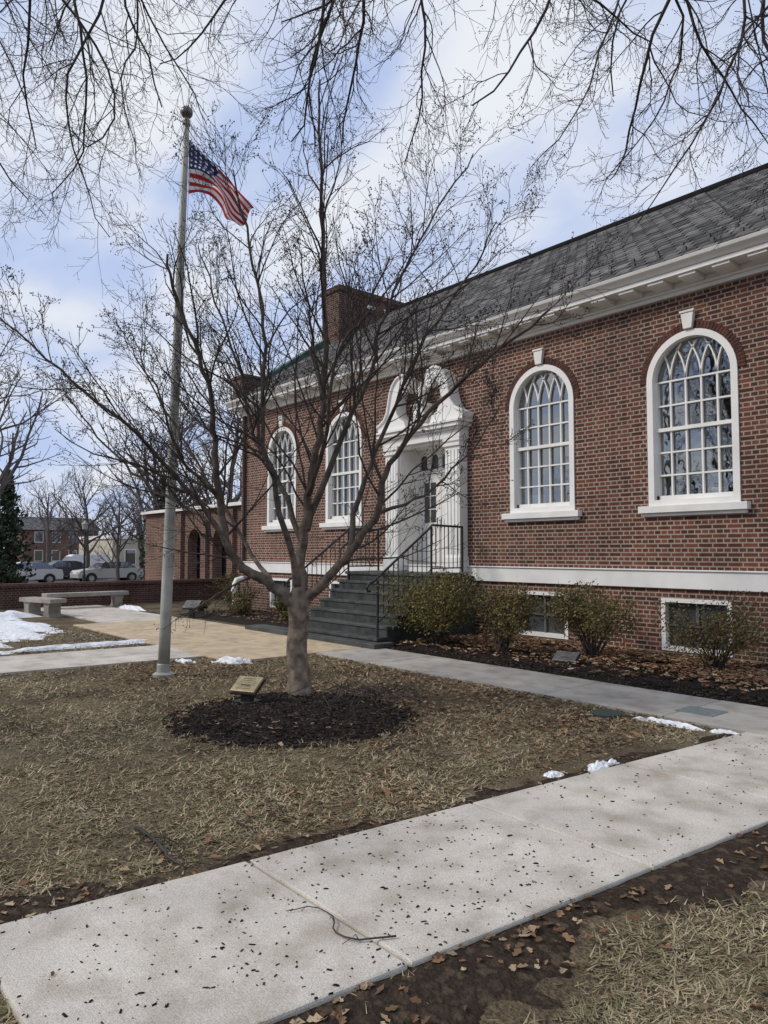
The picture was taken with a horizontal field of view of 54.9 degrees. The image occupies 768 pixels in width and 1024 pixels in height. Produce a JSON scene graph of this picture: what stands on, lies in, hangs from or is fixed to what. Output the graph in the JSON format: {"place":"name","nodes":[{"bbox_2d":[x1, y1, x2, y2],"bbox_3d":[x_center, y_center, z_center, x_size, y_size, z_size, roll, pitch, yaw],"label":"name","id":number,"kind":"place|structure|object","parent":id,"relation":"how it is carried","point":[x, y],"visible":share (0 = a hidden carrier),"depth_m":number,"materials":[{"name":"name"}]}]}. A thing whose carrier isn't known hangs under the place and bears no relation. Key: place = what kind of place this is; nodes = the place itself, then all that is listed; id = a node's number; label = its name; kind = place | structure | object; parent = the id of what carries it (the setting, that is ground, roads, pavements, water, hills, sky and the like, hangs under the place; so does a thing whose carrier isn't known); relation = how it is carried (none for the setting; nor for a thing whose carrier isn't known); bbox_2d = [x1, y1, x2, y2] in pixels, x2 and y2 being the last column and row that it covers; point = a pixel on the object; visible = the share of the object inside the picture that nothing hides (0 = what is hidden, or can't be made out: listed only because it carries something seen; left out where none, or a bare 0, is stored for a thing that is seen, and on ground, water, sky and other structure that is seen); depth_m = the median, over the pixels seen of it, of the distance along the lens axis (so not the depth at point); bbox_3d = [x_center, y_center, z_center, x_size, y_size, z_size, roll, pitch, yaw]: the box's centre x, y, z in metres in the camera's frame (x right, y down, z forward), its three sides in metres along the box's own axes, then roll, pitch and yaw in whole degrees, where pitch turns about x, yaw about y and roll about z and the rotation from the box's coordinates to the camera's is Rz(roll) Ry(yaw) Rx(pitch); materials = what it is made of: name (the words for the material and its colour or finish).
{"place":"outdoors","nodes":[
{"label":"outdoors","id":0,"kind":"place"},
{"bbox_2d":[82,521,87,581],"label":"street lamp","id":1,"kind":"object","parent":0,"point":[84,525],"visible":0.94,"depth_m":47.65,"materials":[{"name":"black metal"}]},
{"bbox_2d":[27,577,143,582],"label":"street","id":2,"kind":"structure","parent":0,"point":[75,580],"depth_m":54.42,"materials":[{"name":"asphalt"}]},
{"bbox_2d":[2,562,63,582],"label":"parked car","id":3,"kind":"object","parent":2,"relation":"on","point":[46,573],"visible":0.56,"depth_m":47.65,"materials":[{"name":"paint"}]},
{"bbox_2d":[48,561,82,578],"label":"parked car","id":4,"kind":"object","parent":2,"relation":"on","point":[67,567],"visible":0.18,"depth_m":54.87,"materials":[{"name":"paint"}]},
{"bbox_2d":[62,554,109,578],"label":"parked van","id":5,"kind":"object","parent":2,"relation":"on","point":[76,557],"visible":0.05,"depth_m":58.37,"materials":[{"name":"paint"}]},
{"bbox_2d":[70,561,143,581],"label":"parked car","id":6,"kind":"object","parent":2,"relation":"on","point":[128,571],"visible":0.84,"depth_m":50.45,"materials":[{"name":"paint"}]},
{"bbox_2d":[0,605,204,674],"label":"garden path","id":7,"kind":"structure","parent":0,"point":[15,664],"depth_m":11.60,"materials":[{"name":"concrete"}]},
{"bbox_2d":[42,590,128,606],"bbox_3d":[-8.768,2.597,21.792,2.400,0.470,0.440,3,-4,-43],"label":"stone bench","id":8,"kind":"object","parent":7,"relation":"on","point":[116,598],"visible":0.69,"depth_m":21.89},
{"bbox_2d":[145,506,240,579],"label":"annex wall","id":9,"kind":"structure","parent":0,"point":[153,569],"depth_m":29.57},
{"bbox_2d":[141,501,240,514],"bbox_3d":[-3.110,-0.043,30.831,9.300,0.120,12.700,3,-4,-40],"label":"annex coping","id":10,"kind":"object","parent":9,"relation":"on","point":[230,504],"visible":0.14,"depth_m":28.72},
{"bbox_2d":[197,535,225,578],"bbox_3d":[-6.021,1.768,28.016,0.050,3.600,12.300,3,-4,-40],"label":"annex glass","id":11,"kind":"object","parent":9,"relation":"in","point":[223,563],"visible":0.14,"depth_m":29.55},
{"bbox_2d":[73,618,360,660],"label":"entry plaza","id":12,"kind":"structure","parent":0,"point":[215,640],"depth_m":13.88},
{"bbox_2d":[0,732,767,1023],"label":"sidewalk","id":13,"kind":"structure","parent":0,"point":[353,901],"depth_m":3.45,"materials":[{"name":"concrete"}]},
{"bbox_2d":[0,734,765,1023],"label":"sidewalk debris","id":14,"kind":"object","parent":13,"relation":"on","point":[223,947],"visible":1,"depth_m":3.36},
{"bbox_2d":[0,599,767,1023],"bbox_3d":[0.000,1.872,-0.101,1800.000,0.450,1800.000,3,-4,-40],"label":"ground","id":15,"kind":"structure","parent":0,"point":[514,1011],"depth_m":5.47,"materials":[{"name":"plant"}]},
{"bbox_2d":[0,469,36,583],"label":"evergreen tree","id":16,"kind":"object","parent":15,"relation":"on","point":[9,534],"visible":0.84,"depth_m":41.28,"materials":[{"name":"green plant"}]},
{"bbox_2d":[0,610,42,620],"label":"snow patch","id":17,"kind":"object","parent":15,"relation":"on","point":[9,615],"visible":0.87,"depth_m":18.51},
{"bbox_2d":[0,620,65,642],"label":"snow patch","id":18,"kind":"object","parent":15,"relation":"on","point":[17,630],"visible":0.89,"depth_m":15.06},
{"bbox_2d":[0,293,85,497],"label":"bare tree","id":19,"kind":"object","parent":15,"relation":"on","point":[6,481],"visible":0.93,"depth_m":24.58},
{"bbox_2d":[19,597,66,617],"bbox_3d":[-8.792,2.448,19.030,1.500,0.470,0.440,-2,-4,36],"label":"stone bench","id":20,"kind":"object","parent":15,"relation":"on","point":[52,607],"visible":0.92,"depth_m":18.78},
{"bbox_2d":[10,530,97,562],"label":"walls","id":21,"kind":"structure","parent":15,"relation":"on","point":[58,546],"depth_m":104.15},
{"bbox_2d":[12,517,100,530],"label":"roof","id":22,"kind":"structure","parent":21,"relation":"on","point":[30,523],"depth_m":105.96,"materials":[{"name":"stone"}]},
{"bbox_2d":[34,531,90,560],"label":"window trim","id":23,"kind":"structure","parent":21,"relation":"attached to","point":[51,551],"depth_m":103.85,"materials":[{"name":"white paint"}]},
{"bbox_2d":[35,532,92,560],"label":"windows","id":24,"kind":"structure","parent":23,"relation":"attached to","point":[39,538],"depth_m":103.83,"materials":[{"name":"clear glass"}]},
{"bbox_2d":[22,471,104,563],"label":"bare tree","id":25,"kind":"object","parent":15,"relation":"on","point":[49,540],"visible":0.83,"depth_m":62.08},
{"bbox_2d":[0,639,147,652],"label":"snow patch","id":26,"kind":"object","parent":15,"relation":"on","point":[84,645],"visible":0.82,"depth_m":12.79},
{"bbox_2d":[26,460,135,568],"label":"bare tree","id":27,"kind":"object","parent":15,"relation":"on","point":[87,555],"visible":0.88,"depth_m":54.60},
{"bbox_2d":[79,539,144,565],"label":"walls","id":28,"kind":"structure","parent":15,"relation":"on","point":[106,546],"depth_m":74.27,"materials":[{"name":"beige"}]},
{"bbox_2d":[124,549,135,564],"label":"window trim","id":29,"kind":"structure","parent":28,"relation":"attached to","point":[135,555],"depth_m":74.02,"materials":[{"name":"white paint"}]},
{"bbox_2d":[125,550,134,563],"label":"windows","id":30,"kind":"structure","parent":29,"relation":"attached to","point":[130,556],"depth_m":73.88,"materials":[{"name":"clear glass"}]},
{"bbox_2d":[0,578,230,608],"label":"brick wall","id":31,"kind":"structure","parent":15,"relation":"on","point":[144,591],"depth_m":23.39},
{"bbox_2d":[87,480,145,580],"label":"bare tree","id":32,"kind":"object","parent":15,"relation":"on","point":[117,555],"visible":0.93,"depth_m":46.01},
{"bbox_2d":[3,470,239,553],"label":"distant trees","id":33,"kind":"object","parent":15,"relation":"on","point":[70,547],"visible":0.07,"depth_m":105.82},
{"bbox_2d":[111,472,146,535],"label":"bare tree","id":34,"kind":"object","parent":15,"relation":"on","point":[136,532],"visible":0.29,"depth_m":74.78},
{"bbox_2d":[101,467,160,577],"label":"bare tree","id":35,"kind":"object","parent":15,"relation":"on","point":[139,529],"visible":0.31,"depth_m":59.77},
{"bbox_2d":[100,410,197,517],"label":"bare tree","id":36,"kind":"object","parent":15,"relation":"on","point":[140,500],"visible":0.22,"depth_m":52.54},
{"bbox_2d":[129,477,180,579],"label":"evergreen tree","id":37,"kind":"object","parent":15,"relation":"on","point":[162,486],"visible":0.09,"depth_m":45.64,"materials":[{"name":"green plant"}]},
{"bbox_2d":[98,391,239,509],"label":"bare tree","id":38,"kind":"object","parent":15,"relation":"on","point":[155,484],"visible":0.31,"depth_m":46.13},
{"bbox_2d":[152,106,192,677],"bbox_3d":[-2.869,-1.712,10.037,0.417,7.845,0.277,-1,-3,14],"label":"flagpole","id":39,"kind":"object","parent":15,"relation":"on","point":[163,667],"visible":0.8,"depth_m":9.92,"materials":[{"name":"metal"}]},
{"bbox_2d":[188,141,253,225],"bbox_3d":[-2.220,-4.535,10.195,0.942,1.260,0.298,-1,-3,13],"label":"american flag","id":40,"kind":"object","parent":39,"relation":"attached to","point":[230,210],"visible":0.85,"depth_m":10.21,"materials":[{"name":"fabric"}]},
{"bbox_2d":[134,825,212,865],"bbox_3d":[-1.231,1.839,4.078,0.254,0.046,0.730,3,-4,-40],"label":"fallen branch","id":41,"kind":"object","parent":15,"relation":"on","point":[144,832],"visible":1,"depth_m":4.10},
{"bbox_2d":[0,0,392,337],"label":"shade tree","id":42,"kind":"object","parent":15,"relation":"on","point":[88,38],"visible":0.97,"depth_m":8.41,"materials":[{"name":"brown plant"}]},
{"bbox_2d":[158,364,241,506],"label":"bare tree","id":43,"kind":"object","parent":15,"relation":"on","point":[235,499],"visible":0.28,"depth_m":46.57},
{"bbox_2d":[176,509,235,578],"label":"annex piers","id":44,"kind":"structure","parent":15,"relation":"on","point":[204,547],"depth_m":28.10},
{"bbox_2d":[178,414,241,501],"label":"bare tree","id":45,"kind":"object","parent":15,"relation":"on","point":[204,492],"visible":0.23,"depth_m":51.96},
{"bbox_2d":[210,569,240,602],"bbox_3d":[-4.961,2.378,24.125,1.273,1.151,1.759,0,-3,8],"label":"shrub","id":46,"kind":"object","parent":15,"relation":"on","point":[227,578],"visible":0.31,"depth_m":23.95,"materials":[{"name":"green plant"}]},
{"bbox_2d":[211,656,252,663],"bbox_3d":[-2.272,2.222,11.056,0.680,0.120,0.280,-1,-3,15],"label":"snow patch","id":47,"kind":"object","parent":15,"relation":"on","point":[229,660],"visible":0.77,"depth_m":11.01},
{"bbox_2d":[176,609,288,627],"bbox_3d":[-2.796,2.614,18.016,2.280,0.148,6.060,3,-4,-40],"label":"garden bed","id":48,"kind":"object","parent":15,"relation":"on","point":[235,619],"visible":0.45,"depth_m":17.86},
{"bbox_2d":[182,600,202,618],"bbox_3d":[-4.794,2.458,18.476,0.424,0.489,0.283,-1,-3,10],"label":"garden marker","id":49,"kind":"object","parent":48,"relation":"on","point":[192,604],"visible":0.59,"depth_m":18.43,"materials":[{"name":"black metal"}]},
{"bbox_2d":[223,582,265,606],"bbox_3d":[-3.714,2.249,19.641,1.243,0.924,1.046,0,-3,-6],"label":"shrub","id":50,"kind":"object","parent":48,"relation":"on","point":[237,595],"visible":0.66,"depth_m":19.74,"materials":[{"name":"green plant"}]},
{"bbox_2d":[228,596,260,614],"bbox_3d":[-3.603,2.374,18.537,0.878,0.554,0.858,3,-4,-40],"label":"shrub","id":51,"kind":"object","parent":48,"relation":"on","point":[241,606],"visible":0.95,"depth_m":18.50,"materials":[{"name":"green plant"}]},
{"bbox_2d":[199,608,310,623],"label":"garden leaf litter","id":52,"kind":"object","parent":48,"relation":"on","point":[226,612],"visible":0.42,"depth_m":18.38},
{"bbox_2d":[270,596,287,617],"bbox_3d":[-2.446,2.301,17.960,0.787,0.638,0.781,3,-4,-40],"label":"shrub","id":53,"kind":"object","parent":48,"relation":"on","point":[279,604],"visible":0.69,"depth_m":17.82,"materials":[{"name":"green plant"}]},
{"bbox_2d":[199,354,272,482],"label":"bare tree","id":54,"kind":"object","parent":15,"relation":"on","point":[232,413],"visible":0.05,"depth_m":53.94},
{"bbox_2d":[229,676,265,703],"bbox_3d":[-1.449,1.920,7.860,0.324,0.316,0.217,-1,-3,25],"label":"dedication plaque","id":55,"kind":"object","parent":15,"relation":"on","point":[247,688],"visible":0.78,"depth_m":7.82,"materials":[{"name":"gold metal"}]},
{"bbox_2d":[173,694,407,745],"bbox_3d":[-0.937,2.046,7.432,2.870,0.138,2.870,3,-4,-40],"label":"mulch ring","id":56,"kind":"object","parent":15,"relation":"on","point":[272,735],"visible":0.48,"depth_m":6.83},
{"bbox_2d":[161,691,419,749],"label":"mulch chips","id":57,"kind":"object","parent":56,"relation":"on","point":[283,701],"visible":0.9,"depth_m":7.07,"materials":[{"name":"wood"}]},
{"bbox_2d":[287,677,438,711],"bbox_3d":[-0.186,1.966,8.084,1.542,0.194,1.502,2,-3,-26],"label":"twig pile","id":58,"kind":"object","parent":56,"relation":"on","point":[370,691],"visible":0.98,"depth_m":8.11,"materials":[{"name":"brown plant"}]},
{"bbox_2d":[0,0,622,695],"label":"ornamental tree","id":59,"kind":"object","parent":15,"relation":"on","point":[296,600],"visible":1,"depth_m":8.24,"materials":[{"name":"brown plant"}]},
{"bbox_2d":[245,570,474,648],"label":"front steps","id":60,"kind":"structure","parent":15,"relation":"on","point":[336,617],"depth_m":13.99,"materials":[{"name":"stone"}]},
{"bbox_2d":[286,527,378,599],"bbox_3d":[-1.020,1.312,15.329,2.388,2.002,0.044,3,-4,-40],"label":"iron railing","id":61,"kind":"object","parent":60,"relation":"on","point":[347,531],"visible":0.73,"depth_m":15.48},
{"bbox_2d":[366,524,463,637],"bbox_3d":[0.603,1.207,13.405,2.388,2.002,0.044,3,-4,-40],"label":"iron railing","id":62,"kind":"object","parent":60,"relation":"on","point":[393,564],"visible":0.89,"depth_m":13.43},
{"bbox_2d":[0,733,733,923],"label":"soil strip","id":63,"kind":"object","parent":15,"relation":"on","point":[43,900],"visible":0.2,"depth_m":3.95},
{"bbox_2d":[587,758,619,771],"bbox_3d":[1.664,1.940,5.658,0.400,0.069,0.160,3,-4,-40],"label":"snow patch","id":64,"kind":"object","parent":63,"relation":"on","point":[598,765],"visible":0.67,"depth_m":5.63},
{"bbox_2d":[0,644,767,1023],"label":"fallen leaves","id":65,"kind":"object","parent":15,"relation":"on","point":[436,956],"depth_m":3.62,"materials":[{"name":"plant"}]},
{"bbox_2d":[80,654,691,804],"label":"lawn leaf litter","id":66,"kind":"object","parent":15,"relation":"on","point":[386,792],"visible":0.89,"depth_m":7.63,"materials":[{"name":"plant"}]},
{"bbox_2d":[129,0,767,274],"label":"shade tree","id":67,"kind":"object","parent":15,"relation":"on","point":[323,20],"visible":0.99,"depth_m":7.12,"materials":[{"name":"brown plant"}]},
{"bbox_2d":[240,271,767,668],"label":"front wall","id":68,"kind":"structure","parent":15,"relation":"on","point":[604,360],"depth_m":12.21,"materials":[{"name":"brick"}]},
{"bbox_2d":[242,416,245,560],"bbox_3d":[-4.015,-0.680,21.199,0.083,4.150,0.083,3,-4,-40],"label":"downspout","id":69,"kind":"object","parent":68,"relation":"attached to","point":[243,498],"visible":0.92,"depth_m":21.16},
{"bbox_2d":[270,578,291,607],"bbox_3d":[-2.688,2.160,19.638,0.140,0.790,1.076,3,-4,-40],"label":"basement frame","id":70,"kind":"object","parent":68,"relation":"attached to","point":[272,596],"visible":0.29,"depth_m":19.84,"materials":[{"name":"white paint"}]},
{"bbox_2d":[267,427,296,525],"bbox_3d":[-2.682,-0.959,19.812,0.165,2.638,1.416,3,-4,-40],"label":"window frame","id":71,"kind":"object","parent":68,"relation":"attached to","point":[269,493],"visible":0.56,"depth_m":20.13,"materials":[{"name":"white paint"}]},
{"bbox_2d":[325,412,361,522],"bbox_3d":[-0.917,-1.072,17.719,0.165,2.638,1.416,3,-4,-40],"label":"window frame","id":72,"kind":"object","parent":68,"relation":"attached to","point":[328,519],"visible":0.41,"depth_m":18.07,"materials":[{"name":"white paint"}]},
{"bbox_2d":[376,365,472,572],"bbox_3d":[0.931,-0.857,15.443,0.870,4.182,2.640,3,-4,-40],"label":"door surround","id":73,"kind":"object","parent":68,"relation":"attached to","point":[405,463],"visible":0.6,"depth_m":15.34,"materials":[{"name":"wood"}]},
{"bbox_2d":[377,377,419,432],"bbox_3d":[0.310,-2.308,16.019,0.320,1.159,1.060,3,-4,-40],"label":"swan neck scroll","id":74,"kind":"object","parent":73,"relation":"attached to","point":[400,422],"visible":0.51,"depth_m":15.87,"materials":[{"name":"white paint"}]},
{"bbox_2d":[418,448,444,474],"bbox_3d":[1.207,-1.088,15.688,0.050,0.510,1.360,3,-4,-40],"label":"transom","id":75,"kind":"object","parent":73,"relation":"attached to","point":[421,455],"visible":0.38,"depth_m":15.90,"materials":[{"name":"white paint"}]},
{"bbox_2d":[419,455,444,564],"bbox_3d":[1.228,-0.089,15.651,0.045,2.630,1.380,3,-4,-40],"label":"door","id":76,"kind":"structure","parent":73,"relation":"in","point":[434,477],"depth_m":15.89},
{"bbox_2d":[423,483,436,562],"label":"door panels","id":77,"kind":"object","parent":76,"relation":"attached to","point":[428,543],"visible":0.29,"depth_m":15.88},
{"bbox_2d":[441,473,444,564],"bbox_3d":[1.449,0.187,15.373,0.045,2.050,0.672,3,-4,-40],"label":"door leaf","id":78,"kind":"object","parent":73,"relation":"in","point":[443,505],"visible":0.14,"depth_m":15.58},
{"bbox_2d":[428,368,473,422],"bbox_3d":[1.315,-2.372,14.827,0.320,1.159,1.060,3,-4,-40],"label":"swan neck scroll","id":79,"kind":"object","parent":73,"relation":"attached to","point":[452,411],"visible":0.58,"depth_m":14.71,"materials":[{"name":"white paint"}]},
{"bbox_2d":[225,228,767,417],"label":"cornice","id":80,"kind":"structure","parent":68,"relation":"on","point":[735,259],"depth_m":11.99,"materials":[{"name":"white paint"}]},
{"bbox_2d":[231,284,402,398],"bbox_3d":[-0.287,-5.001,24.446,10.140,4.048,1.000,3,-4,-40],"label":"chimney and parapet","id":81,"kind":"object","parent":80,"relation":"on","point":[330,309],"visible":0.18,"depth_m":23.17,"materials":[{"name":"brick"}]},
{"bbox_2d":[231,163,767,400],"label":"slate roof","id":82,"kind":"structure","parent":80,"relation":"on","point":[665,233],"depth_m":14.89,"materials":[{"name":"stone"}]},
{"bbox_2d":[253,213,767,390],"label":"snow guards","id":83,"kind":"object","parent":82,"relation":"on","point":[741,229],"visible":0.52,"depth_m":12.68,"materials":[{"name":"black metal"}]},
{"bbox_2d":[275,580,726,650],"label":"window panes","id":84,"kind":"object","parent":68,"relation":"in","point":[691,607],"visible":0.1,"depth_m":11.32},
{"bbox_2d":[272,337,732,647],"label":"window muntins","id":85,"kind":"object","parent":68,"relation":"attached to","point":[687,427],"depth_m":12.95,"materials":[{"name":"wood"}]},
{"bbox_2d":[283,337,725,518],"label":"window glass panes","id":86,"kind":"object","parent":68,"relation":"attached to","point":[700,346],"visible":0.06,"depth_m":11.62,"materials":[{"name":"glass"},{"name":"white paint"}]},
{"bbox_2d":[243,308,767,591],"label":"white trim","id":87,"kind":"structure","parent":68,"relation":"attached to","point":[751,581],"depth_m":12.00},
{"bbox_2d":[266,320,745,453],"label":"brick arches","id":88,"kind":"structure","parent":68,"relation":"attached to","point":[717,327],"depth_m":11.69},
{"bbox_2d":[509,365,575,512],"bbox_3d":[2.851,-1.314,13.251,0.165,2.638,1.416,3,-4,-40],"label":"window frame","id":89,"kind":"object","parent":68,"relation":"attached to","point":[526,378],"visible":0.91,"depth_m":13.35,"materials":[{"name":"white paint"}]},
{"bbox_2d":[518,591,568,639],"bbox_3d":[2.845,1.805,13.077,0.140,0.790,1.076,3,-4,-40],"label":"basement frame","id":90,"kind":"object","parent":68,"relation":"attached to","point":[548,635],"visible":0.29,"depth_m":12.96,"materials":[{"name":"white paint"}]},
{"bbox_2d":[646,328,741,505],"bbox_3d":[4.648,-1.430,11.120,0.165,2.638,1.416,3,-4,-40],"label":"window frame","id":91,"kind":"object","parent":68,"relation":"attached to","point":[667,347],"visible":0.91,"depth_m":11.14,"materials":[{"name":"white paint"}]},
{"bbox_2d":[661,598,732,656],"bbox_3d":[4.642,1.689,10.946,0.140,0.790,1.076,3,-4,-40],"label":"basement frame","id":92,"kind":"object","parent":68,"relation":"attached to","point":[664,638],"visible":0.46,"depth_m":11.15,"materials":[{"name":"white paint"}]},
{"bbox_2d":[274,824,767,1023],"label":"soil strip","id":93,"kind":"object","parent":15,"relation":"on","point":[446,988],"visible":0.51,"depth_m":3.01,"materials":[{"name":"soil"}]},
{"bbox_2d":[316,648,767,735],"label":"front walk","id":94,"kind":"structure","parent":15,"relation":"on","point":[740,718],"depth_m":8.73,"materials":[{"name":"concrete"}]},
{"bbox_2d":[543,770,563,777],"bbox_3d":[1.258,1.938,5.473,0.160,0.034,0.120,3,-4,-40],"label":"snow patch","id":95,"kind":"object","parent":15,"relation":"on","point":[551,774],"visible":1,"depth_m":5.45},
{"bbox_2d":[385,637,767,706],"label":"mulch bed","id":96,"kind":"object","parent":15,"relation":"on","point":[680,686],"visible":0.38,"depth_m":9.72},
{"bbox_2d":[552,651,580,664],"bbox_3d":[2.572,2.092,10.435,0.364,0.231,0.200,-3,-4,40],"label":"bed marker","id":97,"kind":"object","parent":96,"relation":"on","point":[563,657],"visible":0.69,"depth_m":10.40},
{"bbox_2d":[397,631,767,693],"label":"bed leaf litter","id":98,"kind":"object","parent":15,"relation":"on","point":[528,642],"visible":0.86,"depth_m":10.59,"materials":[{"name":"plant"}]},
{"bbox_2d":[376,567,488,643],"bbox_3d":[0.703,1.636,12.788,1.785,1.406,2.515,3,-4,-40],"label":"shrub","id":99,"kind":"object","parent":98,"relation":"on","point":[439,607],"visible":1,"depth_m":12.37,"materials":[{"name":"green plant"}]},
{"bbox_2d":[463,582,547,653],"bbox_3d":[1.875,1.672,11.472,1.000,1.190,1.296,3,-4,-40],"label":"shrub","id":100,"kind":"object","parent":98,"relation":"on","point":[514,619],"visible":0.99,"depth_m":11.32,"materials":[{"name":"green plant"}]},
{"bbox_2d":[536,581,640,657],"bbox_3d":[3.183,1.629,11.074,1.720,1.232,1.442,3,-4,-40],"label":"shrub","id":101,"kind":"object","parent":98,"relation":"on","point":[575,616],"visible":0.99,"depth_m":10.85,"materials":[{"name":"green plant"}]},
{"bbox_2d":[648,589,767,670],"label":"shrub","id":102,"kind":"object","parent":98,"relation":"on","point":[723,636],"visible":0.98,"depth_m":9.61,"materials":[{"name":"green plant"}]},
{"bbox_2d":[590,709,622,718],"bbox_3d":[2.247,2.039,7.479,0.316,0.036,0.316,3,-4,-40],"label":"utility cover","id":103,"kind":"object","parent":15,"relation":"on","point":[603,713],"visible":0.97,"depth_m":7.41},
{"bbox_2d":[634,716,704,730],"bbox_3d":[2.725,2.021,7.098,0.120,0.054,0.720,3,-4,-40],"label":"snow patch","id":104,"kind":"object","parent":15,"relation":"on","point":[674,723],"visible":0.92,"depth_m":7.04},
{"bbox_2d":[674,706,727,716],"bbox_3d":[3.226,2.041,7.519,0.350,0.038,0.400,3,-4,-40],"label":"utility cover","id":105,"kind":"object","parent":15,"relation":"on","point":[702,711],"visible":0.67,"depth_m":7.49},
{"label":"side walls","id":106,"kind":"object","parent":15,"relation":"on","visible":0},
{"bbox_2d":[279,353,732,515],"bbox_3d":[2.759,-0.776,17.098,4.240,4.300,14.880,3,-4,-40],"label":"interior room","id":107,"kind":"object","parent":106,"relation":"attached to","point":[710,433],"visible":0.09,"depth_m":15.95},
{"bbox_2d":[0,0,767,535],"label":"sky","id":108,"kind":"structure","parent":0,"point":[47,272],"materials":[{"name":"blue"}]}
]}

